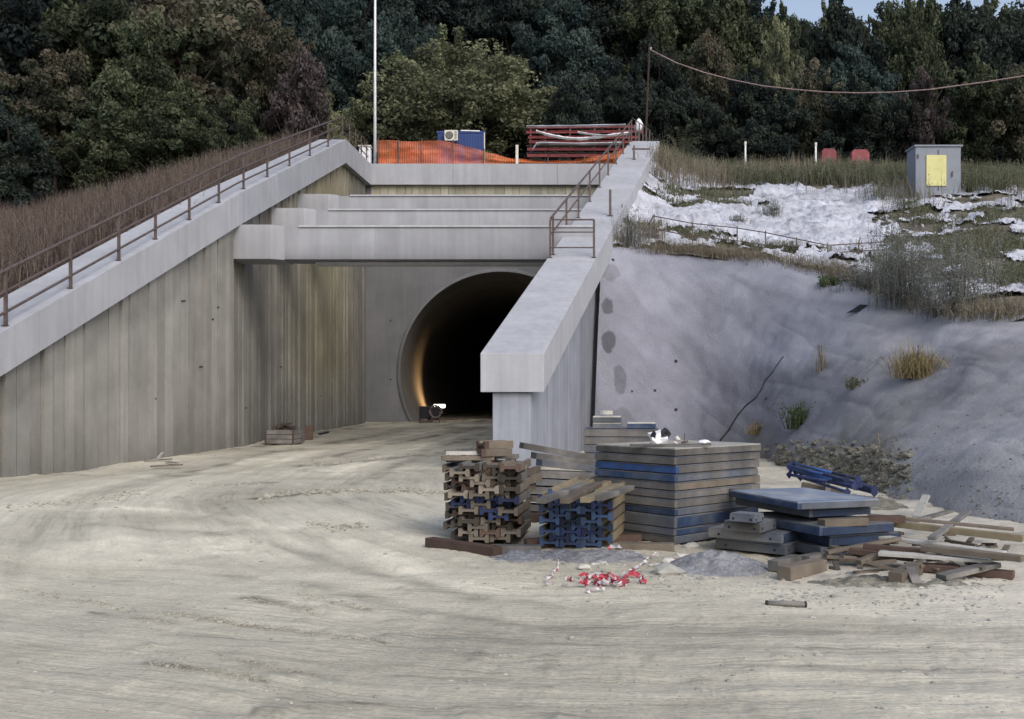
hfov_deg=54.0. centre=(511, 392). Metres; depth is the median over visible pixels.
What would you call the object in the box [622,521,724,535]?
formwork panel
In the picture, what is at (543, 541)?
timber girder
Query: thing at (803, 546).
formwork panel
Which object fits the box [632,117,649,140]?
guard railing
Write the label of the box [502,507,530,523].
timber girder
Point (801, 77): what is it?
forest tree
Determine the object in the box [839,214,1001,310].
leafy bush
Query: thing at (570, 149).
steel girder
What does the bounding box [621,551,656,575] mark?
barrier tape
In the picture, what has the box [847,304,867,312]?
rubber scrap
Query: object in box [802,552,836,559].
scrap timber
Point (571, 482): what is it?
timber girder
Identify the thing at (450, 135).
cooling unit
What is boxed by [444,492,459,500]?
timber girder
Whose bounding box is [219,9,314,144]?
forest tree
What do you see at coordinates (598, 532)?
timber girder
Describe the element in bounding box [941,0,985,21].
forest tree
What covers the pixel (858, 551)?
scrap timber
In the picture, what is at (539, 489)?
long timber
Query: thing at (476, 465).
timber girder
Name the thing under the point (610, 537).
timber girder
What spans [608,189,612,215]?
stub post
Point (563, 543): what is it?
timber girder
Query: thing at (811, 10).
sky
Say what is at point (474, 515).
timber girder
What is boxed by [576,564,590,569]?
stone chunk
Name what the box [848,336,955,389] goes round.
grass tussock
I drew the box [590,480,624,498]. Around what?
timber girder
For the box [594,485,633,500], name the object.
plank
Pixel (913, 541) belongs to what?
scrap timber
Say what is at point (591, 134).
white sheet
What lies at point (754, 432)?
leafy weed
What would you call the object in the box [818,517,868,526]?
plank
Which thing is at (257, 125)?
forest tree
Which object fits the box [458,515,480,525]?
timber girder
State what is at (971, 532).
scrap timber
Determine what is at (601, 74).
forest tree
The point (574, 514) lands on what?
timber girder
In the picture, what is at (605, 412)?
tin lid
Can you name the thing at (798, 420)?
leafy weed
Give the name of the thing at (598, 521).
timber girder
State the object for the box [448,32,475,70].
forest tree
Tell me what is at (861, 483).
steel prop
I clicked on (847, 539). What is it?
formwork panel
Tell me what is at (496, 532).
timber girder
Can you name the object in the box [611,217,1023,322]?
dry weeds
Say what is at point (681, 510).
formwork panel
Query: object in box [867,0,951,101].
forest tree
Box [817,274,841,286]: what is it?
leafy weed
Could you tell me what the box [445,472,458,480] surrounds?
timber girder
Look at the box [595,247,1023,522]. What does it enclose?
shotcrete slope
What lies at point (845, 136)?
forest tree
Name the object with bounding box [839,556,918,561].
scrap timber
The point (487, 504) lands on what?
timber girder
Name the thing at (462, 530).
timber girder
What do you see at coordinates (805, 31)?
forest tree
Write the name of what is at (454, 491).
timber girder
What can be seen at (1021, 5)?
forest tree
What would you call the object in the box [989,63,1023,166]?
forest tree
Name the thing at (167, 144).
forest tree
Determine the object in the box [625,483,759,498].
formwork panel
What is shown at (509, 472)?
timber girder
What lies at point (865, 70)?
forest tree
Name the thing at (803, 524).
formwork panel
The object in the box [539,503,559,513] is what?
timber girder
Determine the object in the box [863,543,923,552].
scrap timber
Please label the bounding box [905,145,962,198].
switch cabinet
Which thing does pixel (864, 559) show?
scrap timber
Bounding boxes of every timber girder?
[442,461,460,471]
[443,481,460,489]
[443,518,460,529]
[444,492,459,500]
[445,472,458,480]
[445,501,459,509]
[445,508,461,518]
[446,450,474,462]
[448,486,471,497]
[449,466,472,476]
[451,475,469,485]
[451,497,470,507]
[451,516,467,528]
[451,528,468,539]
[452,508,471,517]
[458,505,479,514]
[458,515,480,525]
[458,526,479,536]
[459,460,486,470]
[459,473,481,481]
[460,496,478,502]
[461,484,478,491]
[468,522,490,531]
[469,489,490,498]
[469,534,489,542]
[470,479,490,486]
[471,500,490,507]
[472,512,488,517]
[473,468,491,474]
[476,440,512,448]
[476,448,511,456]
[478,484,501,493]
[479,495,499,502]
[479,505,501,514]
[480,516,501,524]
[480,527,501,536]
[482,473,501,481]
[483,459,509,469]
[488,512,513,520]
[490,534,515,541]
[491,479,514,486]
[491,491,513,497]
[491,501,513,507]
[491,521,517,529]
[492,468,516,475]
[498,489,529,504]
[498,499,530,515]
[500,458,530,471]
[500,479,529,493]
[501,469,527,481]
[501,519,530,536]
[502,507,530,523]
[514,474,541,483]
[514,483,535,494]
[516,465,540,475]
[538,490,558,502]
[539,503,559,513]
[539,511,559,524]
[539,522,559,535]
[539,533,559,546]
[548,476,594,493]
[548,501,570,508]
[549,511,570,519]
[549,533,570,541]
[550,522,570,529]
[560,505,581,513]
[560,516,581,524]
[560,527,580,535]
[560,539,580,547]
[571,501,590,507]
[571,511,590,519]
[571,522,591,530]
[571,533,590,541]
[580,539,607,547]
[581,505,608,514]
[581,517,608,525]
[581,528,608,536]
[586,478,607,493]
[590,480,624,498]
[591,493,625,509]
[591,502,624,520]
[591,523,623,542]
[592,513,624,531]
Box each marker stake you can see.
[744,141,746,160]
[814,142,816,160]
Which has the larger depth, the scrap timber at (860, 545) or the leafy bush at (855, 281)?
the leafy bush at (855, 281)
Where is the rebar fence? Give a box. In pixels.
[622,204,890,257]
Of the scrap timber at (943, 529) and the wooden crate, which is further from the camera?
the wooden crate
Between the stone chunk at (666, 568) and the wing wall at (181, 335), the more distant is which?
the wing wall at (181, 335)
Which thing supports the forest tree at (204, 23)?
on the hillside
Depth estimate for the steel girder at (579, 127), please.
55.96 m
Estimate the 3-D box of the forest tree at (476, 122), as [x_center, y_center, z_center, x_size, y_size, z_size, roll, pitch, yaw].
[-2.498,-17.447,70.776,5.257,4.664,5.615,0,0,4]
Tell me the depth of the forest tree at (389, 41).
69.96 m
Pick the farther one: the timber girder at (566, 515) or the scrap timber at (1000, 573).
the timber girder at (566, 515)
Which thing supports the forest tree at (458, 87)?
on the hillside
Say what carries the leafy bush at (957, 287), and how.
on the shotcrete slope
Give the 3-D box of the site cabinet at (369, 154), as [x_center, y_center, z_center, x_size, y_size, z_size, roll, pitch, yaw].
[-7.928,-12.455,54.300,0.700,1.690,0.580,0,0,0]
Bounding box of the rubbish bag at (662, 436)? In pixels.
[648,428,670,443]
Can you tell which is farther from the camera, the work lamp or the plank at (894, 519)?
the work lamp
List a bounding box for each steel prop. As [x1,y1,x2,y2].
[786,462,849,482]
[786,470,857,489]
[788,465,863,487]
[791,460,860,481]
[793,471,859,490]
[798,473,850,493]
[819,481,877,496]
[822,472,877,489]
[859,486,877,491]
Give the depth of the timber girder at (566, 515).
9.73 m
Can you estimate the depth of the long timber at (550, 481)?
11.93 m
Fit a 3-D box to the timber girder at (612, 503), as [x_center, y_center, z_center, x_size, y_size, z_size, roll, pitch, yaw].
[1.057,1.083,10.405,0.202,0.079,1.600,0,0,14]
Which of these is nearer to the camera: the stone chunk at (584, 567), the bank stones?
the stone chunk at (584, 567)
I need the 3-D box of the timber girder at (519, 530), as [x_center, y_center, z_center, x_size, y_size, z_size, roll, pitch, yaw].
[0.047,1.409,10.493,0.202,0.079,0.850,0,0,8]
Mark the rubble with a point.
(867, 475)
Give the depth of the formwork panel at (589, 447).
14.12 m
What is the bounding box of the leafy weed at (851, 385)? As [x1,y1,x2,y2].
[844,375,867,389]
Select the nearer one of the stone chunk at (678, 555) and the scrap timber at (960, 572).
the scrap timber at (960, 572)
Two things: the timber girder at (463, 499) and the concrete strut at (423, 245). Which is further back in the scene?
the concrete strut at (423, 245)
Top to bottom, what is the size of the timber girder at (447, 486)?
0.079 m
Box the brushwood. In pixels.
[270,422,295,434]
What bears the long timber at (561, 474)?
on the long timber at (550, 481)
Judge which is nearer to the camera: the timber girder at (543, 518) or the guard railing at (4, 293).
the timber girder at (543, 518)
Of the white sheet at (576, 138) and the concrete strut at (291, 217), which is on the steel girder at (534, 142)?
the white sheet at (576, 138)
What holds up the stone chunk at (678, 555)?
on the gravel heap at (572, 556)
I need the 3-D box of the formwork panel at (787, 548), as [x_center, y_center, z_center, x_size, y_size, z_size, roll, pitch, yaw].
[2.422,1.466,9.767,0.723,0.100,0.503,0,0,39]
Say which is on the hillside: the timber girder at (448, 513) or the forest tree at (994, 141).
the forest tree at (994, 141)
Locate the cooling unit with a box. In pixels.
[444,130,457,141]
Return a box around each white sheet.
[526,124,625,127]
[536,130,630,140]
[577,131,609,135]
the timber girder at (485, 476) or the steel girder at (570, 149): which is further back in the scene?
the steel girder at (570, 149)
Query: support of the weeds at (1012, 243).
on the terrace ground at (964, 198)
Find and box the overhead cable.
[650,49,1023,92]
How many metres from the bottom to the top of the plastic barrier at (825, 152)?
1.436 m
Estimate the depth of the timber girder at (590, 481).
10.62 m
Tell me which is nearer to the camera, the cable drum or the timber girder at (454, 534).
the timber girder at (454, 534)
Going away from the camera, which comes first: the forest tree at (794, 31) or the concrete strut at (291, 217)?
the concrete strut at (291, 217)
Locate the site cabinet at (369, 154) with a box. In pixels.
[358,145,371,163]
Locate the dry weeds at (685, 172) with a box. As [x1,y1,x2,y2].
[637,133,1023,208]
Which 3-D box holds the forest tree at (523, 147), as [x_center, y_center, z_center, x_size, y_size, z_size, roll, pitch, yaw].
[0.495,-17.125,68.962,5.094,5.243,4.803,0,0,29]
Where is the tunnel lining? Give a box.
[397,268,535,421]
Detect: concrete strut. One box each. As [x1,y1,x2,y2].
[234,225,592,266]
[272,208,581,226]
[298,194,591,209]
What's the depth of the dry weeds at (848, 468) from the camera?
17.00 m
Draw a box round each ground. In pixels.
[0,206,126,297]
[0,410,1023,718]
[613,172,1023,318]
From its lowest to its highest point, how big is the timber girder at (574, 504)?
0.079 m
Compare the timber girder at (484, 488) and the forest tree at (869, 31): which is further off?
the forest tree at (869, 31)
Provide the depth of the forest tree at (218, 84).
91.10 m
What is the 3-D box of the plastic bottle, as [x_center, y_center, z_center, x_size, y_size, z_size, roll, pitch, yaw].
[1.681,0.487,10.253,0.078,0.096,0.068,0,0,0]
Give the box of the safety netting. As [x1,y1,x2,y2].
[376,137,621,163]
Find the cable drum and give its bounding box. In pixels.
[429,405,442,422]
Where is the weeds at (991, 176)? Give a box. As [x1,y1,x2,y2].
[652,143,1023,193]
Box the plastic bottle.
[674,435,679,443]
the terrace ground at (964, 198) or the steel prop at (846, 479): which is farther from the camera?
the terrace ground at (964, 198)
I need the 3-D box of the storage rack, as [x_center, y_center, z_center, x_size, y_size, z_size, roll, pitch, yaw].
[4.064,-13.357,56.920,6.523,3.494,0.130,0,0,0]
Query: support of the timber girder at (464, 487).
on the timber girder at (454, 491)
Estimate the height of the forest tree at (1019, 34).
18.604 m
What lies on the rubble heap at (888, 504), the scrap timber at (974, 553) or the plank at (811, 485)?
the plank at (811, 485)
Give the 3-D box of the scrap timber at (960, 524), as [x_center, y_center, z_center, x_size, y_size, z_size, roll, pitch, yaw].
[4.103,1.245,9.660,1.294,0.094,0.100,0,0,25]
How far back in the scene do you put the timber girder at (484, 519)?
10.15 m
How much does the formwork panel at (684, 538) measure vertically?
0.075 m
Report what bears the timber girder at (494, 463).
on the timber girder at (509, 472)
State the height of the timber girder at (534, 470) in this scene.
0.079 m
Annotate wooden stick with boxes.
[765,600,806,607]
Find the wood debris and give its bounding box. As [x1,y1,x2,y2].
[827,531,1009,573]
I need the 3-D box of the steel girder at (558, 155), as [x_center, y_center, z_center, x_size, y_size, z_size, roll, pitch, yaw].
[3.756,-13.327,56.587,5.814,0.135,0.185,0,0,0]
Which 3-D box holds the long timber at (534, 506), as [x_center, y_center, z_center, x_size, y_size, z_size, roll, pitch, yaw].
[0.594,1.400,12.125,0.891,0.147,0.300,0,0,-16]
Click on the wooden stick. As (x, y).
(789, 603)
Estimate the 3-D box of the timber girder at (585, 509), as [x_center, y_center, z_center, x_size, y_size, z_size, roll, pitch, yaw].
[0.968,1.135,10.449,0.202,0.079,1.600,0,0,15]
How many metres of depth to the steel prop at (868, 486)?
12.56 m
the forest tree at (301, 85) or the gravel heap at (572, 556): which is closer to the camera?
the gravel heap at (572, 556)
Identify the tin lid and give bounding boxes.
[599,411,612,413]
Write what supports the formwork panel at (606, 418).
on the formwork panel at (606, 424)
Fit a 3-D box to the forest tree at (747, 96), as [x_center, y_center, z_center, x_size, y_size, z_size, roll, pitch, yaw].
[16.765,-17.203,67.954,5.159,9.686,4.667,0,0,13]
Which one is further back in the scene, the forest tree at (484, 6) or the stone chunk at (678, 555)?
the forest tree at (484, 6)
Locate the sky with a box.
[761,0,1023,168]
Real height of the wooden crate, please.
0.440 m
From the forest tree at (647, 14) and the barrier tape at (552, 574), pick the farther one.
the forest tree at (647, 14)
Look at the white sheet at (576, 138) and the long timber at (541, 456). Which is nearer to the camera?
the long timber at (541, 456)
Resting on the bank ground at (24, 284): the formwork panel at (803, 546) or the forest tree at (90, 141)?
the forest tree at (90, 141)
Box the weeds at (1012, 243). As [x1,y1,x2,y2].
[622,167,1023,286]
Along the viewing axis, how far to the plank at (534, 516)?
11.75 m
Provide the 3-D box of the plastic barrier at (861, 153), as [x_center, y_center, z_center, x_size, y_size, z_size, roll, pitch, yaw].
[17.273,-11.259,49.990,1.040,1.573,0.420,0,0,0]
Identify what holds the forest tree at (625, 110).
on the hillside
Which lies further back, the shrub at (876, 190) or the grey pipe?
the grey pipe
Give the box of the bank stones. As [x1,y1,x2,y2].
[779,393,1023,522]
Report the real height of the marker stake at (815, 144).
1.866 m
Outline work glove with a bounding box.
[699,440,709,443]
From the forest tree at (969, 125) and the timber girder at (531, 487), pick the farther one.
the forest tree at (969, 125)
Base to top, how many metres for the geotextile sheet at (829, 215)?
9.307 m
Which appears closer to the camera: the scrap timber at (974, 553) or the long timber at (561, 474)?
the scrap timber at (974, 553)
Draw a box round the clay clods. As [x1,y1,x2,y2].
[1,446,1023,718]
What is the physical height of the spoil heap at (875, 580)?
0.099 m
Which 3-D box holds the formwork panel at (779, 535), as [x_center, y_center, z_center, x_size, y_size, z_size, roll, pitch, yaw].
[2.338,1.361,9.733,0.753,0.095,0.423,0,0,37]
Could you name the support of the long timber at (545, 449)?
on the long timber at (541, 456)
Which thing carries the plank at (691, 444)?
on the formwork panel at (719, 447)
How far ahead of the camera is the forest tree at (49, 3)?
92.69 m
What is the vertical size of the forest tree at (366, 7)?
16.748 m
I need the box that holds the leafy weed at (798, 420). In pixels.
[767,400,815,429]
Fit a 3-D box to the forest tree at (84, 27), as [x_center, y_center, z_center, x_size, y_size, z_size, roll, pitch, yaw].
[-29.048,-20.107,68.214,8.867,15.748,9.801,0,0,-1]
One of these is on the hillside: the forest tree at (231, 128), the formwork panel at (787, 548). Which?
the forest tree at (231, 128)
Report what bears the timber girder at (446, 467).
on the timber girder at (447, 478)
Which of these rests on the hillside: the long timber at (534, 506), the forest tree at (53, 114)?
the forest tree at (53, 114)
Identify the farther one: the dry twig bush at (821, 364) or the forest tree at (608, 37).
the forest tree at (608, 37)
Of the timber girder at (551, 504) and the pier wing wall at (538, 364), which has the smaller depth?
the timber girder at (551, 504)
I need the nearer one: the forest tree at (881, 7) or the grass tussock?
the grass tussock
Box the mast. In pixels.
[373,0,376,163]
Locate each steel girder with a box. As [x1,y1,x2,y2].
[526,130,641,133]
[527,125,634,128]
[527,148,624,150]
[527,154,618,156]
[528,136,637,138]
[529,141,627,143]
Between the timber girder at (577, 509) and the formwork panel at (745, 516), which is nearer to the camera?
the formwork panel at (745, 516)
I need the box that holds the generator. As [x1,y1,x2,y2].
[418,406,432,422]
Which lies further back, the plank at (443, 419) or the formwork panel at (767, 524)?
the plank at (443, 419)
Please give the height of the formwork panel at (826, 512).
0.080 m
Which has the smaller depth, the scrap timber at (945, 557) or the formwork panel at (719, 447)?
the scrap timber at (945, 557)
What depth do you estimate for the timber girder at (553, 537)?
9.74 m
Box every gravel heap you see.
[489,548,650,564]
[670,549,768,576]
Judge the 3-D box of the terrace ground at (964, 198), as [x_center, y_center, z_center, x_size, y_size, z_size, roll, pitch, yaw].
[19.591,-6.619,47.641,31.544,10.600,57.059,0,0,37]
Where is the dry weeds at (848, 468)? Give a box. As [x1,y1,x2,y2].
[760,432,905,498]
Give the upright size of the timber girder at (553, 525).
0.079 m
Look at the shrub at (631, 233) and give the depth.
29.53 m
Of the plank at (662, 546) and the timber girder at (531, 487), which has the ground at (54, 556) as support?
the plank at (662, 546)
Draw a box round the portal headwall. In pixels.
[366,164,613,421]
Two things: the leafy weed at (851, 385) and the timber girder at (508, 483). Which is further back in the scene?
the leafy weed at (851, 385)
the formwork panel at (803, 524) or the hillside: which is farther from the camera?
the hillside
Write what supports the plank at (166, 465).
on the ground at (54, 556)
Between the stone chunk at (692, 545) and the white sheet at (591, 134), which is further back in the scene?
the white sheet at (591, 134)
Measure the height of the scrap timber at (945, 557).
0.030 m
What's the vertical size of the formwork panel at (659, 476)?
0.075 m
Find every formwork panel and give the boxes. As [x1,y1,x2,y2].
[584,427,658,436]
[584,436,650,443]
[584,444,600,451]
[593,416,620,421]
[593,422,620,428]
[594,475,759,490]
[595,451,759,464]
[595,459,758,473]
[595,467,757,481]
[596,440,760,455]
[619,501,747,515]
[621,529,715,543]
[622,507,758,527]
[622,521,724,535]
[623,493,734,507]
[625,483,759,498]
[627,422,655,428]
[708,524,797,543]
[716,538,800,554]
[724,518,775,532]
[729,487,878,509]
[730,511,763,522]
[735,498,870,516]
[759,511,893,535]
[796,540,889,554]
[798,531,898,545]
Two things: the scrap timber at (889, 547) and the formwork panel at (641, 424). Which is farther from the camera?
the formwork panel at (641, 424)
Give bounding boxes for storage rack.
[526,128,626,163]
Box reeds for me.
[0,126,322,297]
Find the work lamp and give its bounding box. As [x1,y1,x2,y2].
[433,404,446,422]
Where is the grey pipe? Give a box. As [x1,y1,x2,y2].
[533,142,620,148]
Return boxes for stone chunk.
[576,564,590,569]
[653,561,685,574]
[659,558,674,562]
[673,553,687,556]
[682,542,698,547]
[697,576,708,579]
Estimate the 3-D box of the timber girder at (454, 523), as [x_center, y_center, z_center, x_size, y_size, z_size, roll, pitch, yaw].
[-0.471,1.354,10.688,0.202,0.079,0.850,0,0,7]
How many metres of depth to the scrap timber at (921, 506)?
11.81 m
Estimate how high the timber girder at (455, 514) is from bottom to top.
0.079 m
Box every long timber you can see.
[519,442,595,460]
[526,493,537,501]
[530,452,595,465]
[530,470,597,477]
[530,485,552,492]
[531,503,547,511]
[536,459,595,471]
[536,478,568,485]
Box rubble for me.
[762,438,914,499]
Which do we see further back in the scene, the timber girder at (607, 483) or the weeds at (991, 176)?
the weeds at (991, 176)
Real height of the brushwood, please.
0.464 m
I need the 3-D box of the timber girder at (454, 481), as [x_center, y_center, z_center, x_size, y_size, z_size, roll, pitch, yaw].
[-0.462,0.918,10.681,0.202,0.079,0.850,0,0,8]
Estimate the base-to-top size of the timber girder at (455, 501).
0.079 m
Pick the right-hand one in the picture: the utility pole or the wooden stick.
the wooden stick
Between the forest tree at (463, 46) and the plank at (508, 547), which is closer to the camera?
the plank at (508, 547)
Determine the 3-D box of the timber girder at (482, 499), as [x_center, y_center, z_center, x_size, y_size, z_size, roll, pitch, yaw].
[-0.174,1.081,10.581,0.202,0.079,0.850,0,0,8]
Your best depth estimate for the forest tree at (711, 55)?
69.65 m
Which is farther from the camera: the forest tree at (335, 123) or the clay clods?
the forest tree at (335, 123)
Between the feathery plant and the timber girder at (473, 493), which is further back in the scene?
the feathery plant
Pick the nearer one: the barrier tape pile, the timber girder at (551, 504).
the barrier tape pile
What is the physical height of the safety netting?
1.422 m
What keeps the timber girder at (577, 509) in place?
on the timber girder at (574, 514)
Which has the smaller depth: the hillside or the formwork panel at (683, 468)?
the formwork panel at (683, 468)
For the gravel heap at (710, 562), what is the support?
on the ground at (54, 556)
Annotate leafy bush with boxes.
[817,255,909,292]
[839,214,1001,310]
[908,232,1022,321]
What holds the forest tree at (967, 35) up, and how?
on the hillside
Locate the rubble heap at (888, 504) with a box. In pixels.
[850,493,908,509]
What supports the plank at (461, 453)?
on the timber girder at (456, 455)
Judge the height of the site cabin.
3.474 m
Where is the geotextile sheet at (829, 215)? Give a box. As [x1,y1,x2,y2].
[613,158,1023,303]
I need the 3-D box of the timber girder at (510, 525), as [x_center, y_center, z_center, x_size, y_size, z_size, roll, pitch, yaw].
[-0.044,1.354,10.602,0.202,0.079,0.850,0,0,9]
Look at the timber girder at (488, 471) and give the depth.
10.27 m
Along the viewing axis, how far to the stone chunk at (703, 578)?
8.20 m
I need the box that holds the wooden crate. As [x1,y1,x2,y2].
[265,429,304,444]
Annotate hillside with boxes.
[5,66,583,205]
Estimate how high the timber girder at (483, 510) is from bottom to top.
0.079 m
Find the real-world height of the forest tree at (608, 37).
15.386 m
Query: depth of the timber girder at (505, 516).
10.07 m
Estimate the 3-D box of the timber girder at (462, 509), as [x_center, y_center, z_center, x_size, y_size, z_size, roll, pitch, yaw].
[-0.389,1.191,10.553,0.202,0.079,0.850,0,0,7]
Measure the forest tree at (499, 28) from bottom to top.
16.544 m
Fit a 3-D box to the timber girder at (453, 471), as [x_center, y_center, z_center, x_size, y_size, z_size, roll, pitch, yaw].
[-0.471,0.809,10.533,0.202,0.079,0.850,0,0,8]
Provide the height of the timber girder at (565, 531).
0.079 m
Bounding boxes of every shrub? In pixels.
[600,207,663,247]
[629,215,667,239]
[724,213,751,223]
[752,195,785,216]
[858,176,909,201]
[880,189,929,212]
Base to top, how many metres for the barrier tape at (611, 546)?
0.074 m
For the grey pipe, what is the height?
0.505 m
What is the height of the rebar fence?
2.274 m
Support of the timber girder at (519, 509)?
on the timber girder at (505, 516)
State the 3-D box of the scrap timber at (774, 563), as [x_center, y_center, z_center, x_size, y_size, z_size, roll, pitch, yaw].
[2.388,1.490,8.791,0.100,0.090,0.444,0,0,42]
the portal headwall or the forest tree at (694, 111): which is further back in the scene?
the forest tree at (694, 111)
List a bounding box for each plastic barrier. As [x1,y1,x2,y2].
[819,149,836,161]
[849,149,869,167]
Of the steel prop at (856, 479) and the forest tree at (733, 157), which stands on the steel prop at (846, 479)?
the steel prop at (856, 479)
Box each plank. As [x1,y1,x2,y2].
[144,458,171,461]
[150,464,182,466]
[304,426,312,439]
[425,537,501,555]
[427,418,458,419]
[441,455,493,460]
[446,451,479,454]
[457,454,518,458]
[493,544,540,553]
[523,533,641,548]
[529,511,546,522]
[536,482,588,503]
[560,481,601,503]
[580,483,623,502]
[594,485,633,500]
[618,541,674,551]
[630,443,710,445]
[801,482,842,492]
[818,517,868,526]
[824,482,830,490]
[853,515,905,523]
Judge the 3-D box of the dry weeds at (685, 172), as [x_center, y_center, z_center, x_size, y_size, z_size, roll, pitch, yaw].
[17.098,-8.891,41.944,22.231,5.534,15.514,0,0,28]
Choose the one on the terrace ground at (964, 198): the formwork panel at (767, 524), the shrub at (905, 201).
the shrub at (905, 201)
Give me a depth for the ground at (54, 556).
6.92 m
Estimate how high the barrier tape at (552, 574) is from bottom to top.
0.041 m
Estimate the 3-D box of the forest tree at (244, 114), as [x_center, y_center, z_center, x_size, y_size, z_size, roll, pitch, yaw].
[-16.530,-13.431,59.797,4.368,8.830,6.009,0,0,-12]
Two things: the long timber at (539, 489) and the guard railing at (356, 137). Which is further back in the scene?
the guard railing at (356, 137)
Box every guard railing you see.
[0,116,343,326]
[343,115,368,159]
[548,219,595,257]
[550,119,632,254]
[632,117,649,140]
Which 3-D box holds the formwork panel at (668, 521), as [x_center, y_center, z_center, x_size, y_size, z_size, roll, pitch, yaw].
[1.779,1.292,10.861,1.435,0.115,1.107,0,0,-42]
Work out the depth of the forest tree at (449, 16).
88.06 m
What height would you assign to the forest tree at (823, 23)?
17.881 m
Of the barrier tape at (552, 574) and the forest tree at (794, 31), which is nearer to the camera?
the barrier tape at (552, 574)
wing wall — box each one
[0,139,370,477]
[481,141,659,467]
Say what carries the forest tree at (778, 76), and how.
on the hillside
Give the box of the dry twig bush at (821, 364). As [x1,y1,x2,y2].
[812,340,828,373]
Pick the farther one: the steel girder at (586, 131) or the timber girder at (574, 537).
the steel girder at (586, 131)
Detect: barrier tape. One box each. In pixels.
[545,549,560,583]
[608,544,639,553]
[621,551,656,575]
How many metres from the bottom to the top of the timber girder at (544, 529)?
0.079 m
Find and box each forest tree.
[0,0,72,173]
[0,0,83,15]
[0,48,101,201]
[0,100,62,210]
[25,0,140,126]
[57,96,148,192]
[75,0,133,19]
[85,9,199,174]
[88,0,270,118]
[107,88,228,180]
[185,105,246,141]
[197,1,231,93]
[197,94,268,159]
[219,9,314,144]
[221,0,306,104]
[255,107,279,138]
[260,42,330,146]
[264,0,309,24]
[278,0,367,117]
[293,0,415,106]
[300,88,354,146]
[343,82,405,163]
[357,23,561,161]
[359,92,426,163]
[363,7,449,122]
[384,0,467,75]
[386,0,475,67]
[447,108,499,142]
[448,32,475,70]
[450,0,568,108]
[454,0,509,104]
[465,0,545,85]
[481,107,547,163]
[510,0,616,161]
[535,70,604,163]
[536,117,578,163]
[558,0,647,74]
[571,54,633,163]
[574,117,641,163]
[599,77,678,147]
[606,0,696,137]
[626,26,688,146]
[632,0,726,98]
[655,78,731,160]
[687,27,742,127]
[697,0,787,136]
[700,0,782,28]
[700,115,738,162]
[707,0,758,23]
[723,67,796,159]
[728,88,820,167]
[728,129,775,164]
[746,0,801,69]
[752,15,806,99]
[754,0,776,22]
[779,57,846,170]
[788,0,840,154]
[790,16,864,94]
[805,0,894,106]
[808,71,902,163]
[819,37,908,156]
[849,0,949,95]
[851,94,922,163]
[855,16,872,38]
[863,1,937,90]
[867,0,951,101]
[881,7,958,114]
[898,65,953,164]
[928,53,1022,167]
[930,3,949,109]
[934,0,1023,113]
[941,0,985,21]
[971,0,1023,114]
[977,113,1008,167]
[979,3,1023,158]
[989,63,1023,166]
[989,139,1020,169]
[996,0,1023,26]
[1010,27,1023,64]
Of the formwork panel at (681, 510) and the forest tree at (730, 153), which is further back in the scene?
the forest tree at (730, 153)
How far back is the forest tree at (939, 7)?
94.52 m
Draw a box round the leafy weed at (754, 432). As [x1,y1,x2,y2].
[744,420,763,436]
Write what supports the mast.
on the plateau ground
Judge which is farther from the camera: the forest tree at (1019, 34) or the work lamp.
the forest tree at (1019, 34)
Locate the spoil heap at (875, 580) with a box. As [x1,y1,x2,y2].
[793,574,987,587]
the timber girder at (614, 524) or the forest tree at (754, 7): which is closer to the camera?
the timber girder at (614, 524)
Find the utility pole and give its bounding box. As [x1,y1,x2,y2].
[644,43,651,140]
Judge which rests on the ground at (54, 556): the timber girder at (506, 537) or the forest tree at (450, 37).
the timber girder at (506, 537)
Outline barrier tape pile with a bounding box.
[565,568,646,593]
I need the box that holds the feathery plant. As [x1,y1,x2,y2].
[660,124,700,155]
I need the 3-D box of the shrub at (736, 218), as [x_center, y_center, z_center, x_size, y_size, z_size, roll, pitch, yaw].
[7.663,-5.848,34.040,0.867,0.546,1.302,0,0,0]
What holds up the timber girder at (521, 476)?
on the timber girder at (508, 483)
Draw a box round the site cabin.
[436,130,485,163]
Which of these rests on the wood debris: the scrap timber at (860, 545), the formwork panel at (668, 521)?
the scrap timber at (860, 545)
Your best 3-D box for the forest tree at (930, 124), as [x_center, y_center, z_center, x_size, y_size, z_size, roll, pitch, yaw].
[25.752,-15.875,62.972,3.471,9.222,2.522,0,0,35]
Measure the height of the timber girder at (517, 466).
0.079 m
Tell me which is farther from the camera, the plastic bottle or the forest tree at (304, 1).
the forest tree at (304, 1)
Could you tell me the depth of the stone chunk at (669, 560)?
8.99 m
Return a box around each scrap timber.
[768,554,801,571]
[777,558,826,580]
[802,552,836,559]
[825,537,901,553]
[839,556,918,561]
[849,547,913,561]
[856,549,887,564]
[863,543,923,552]
[867,513,1013,530]
[878,550,990,562]
[879,536,1006,552]
[888,561,922,582]
[894,522,1023,541]
[905,566,921,584]
[906,510,953,522]
[912,494,929,517]
[920,544,1023,561]
[923,562,1014,579]
[928,510,971,539]
[935,561,1000,579]
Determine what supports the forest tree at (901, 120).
on the hillside
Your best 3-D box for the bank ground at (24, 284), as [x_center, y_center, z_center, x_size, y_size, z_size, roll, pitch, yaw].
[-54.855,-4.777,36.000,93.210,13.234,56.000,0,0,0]
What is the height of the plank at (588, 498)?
0.045 m
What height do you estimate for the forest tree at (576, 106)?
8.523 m
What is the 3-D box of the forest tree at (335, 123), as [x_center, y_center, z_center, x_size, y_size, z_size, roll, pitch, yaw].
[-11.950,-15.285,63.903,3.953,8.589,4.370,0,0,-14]

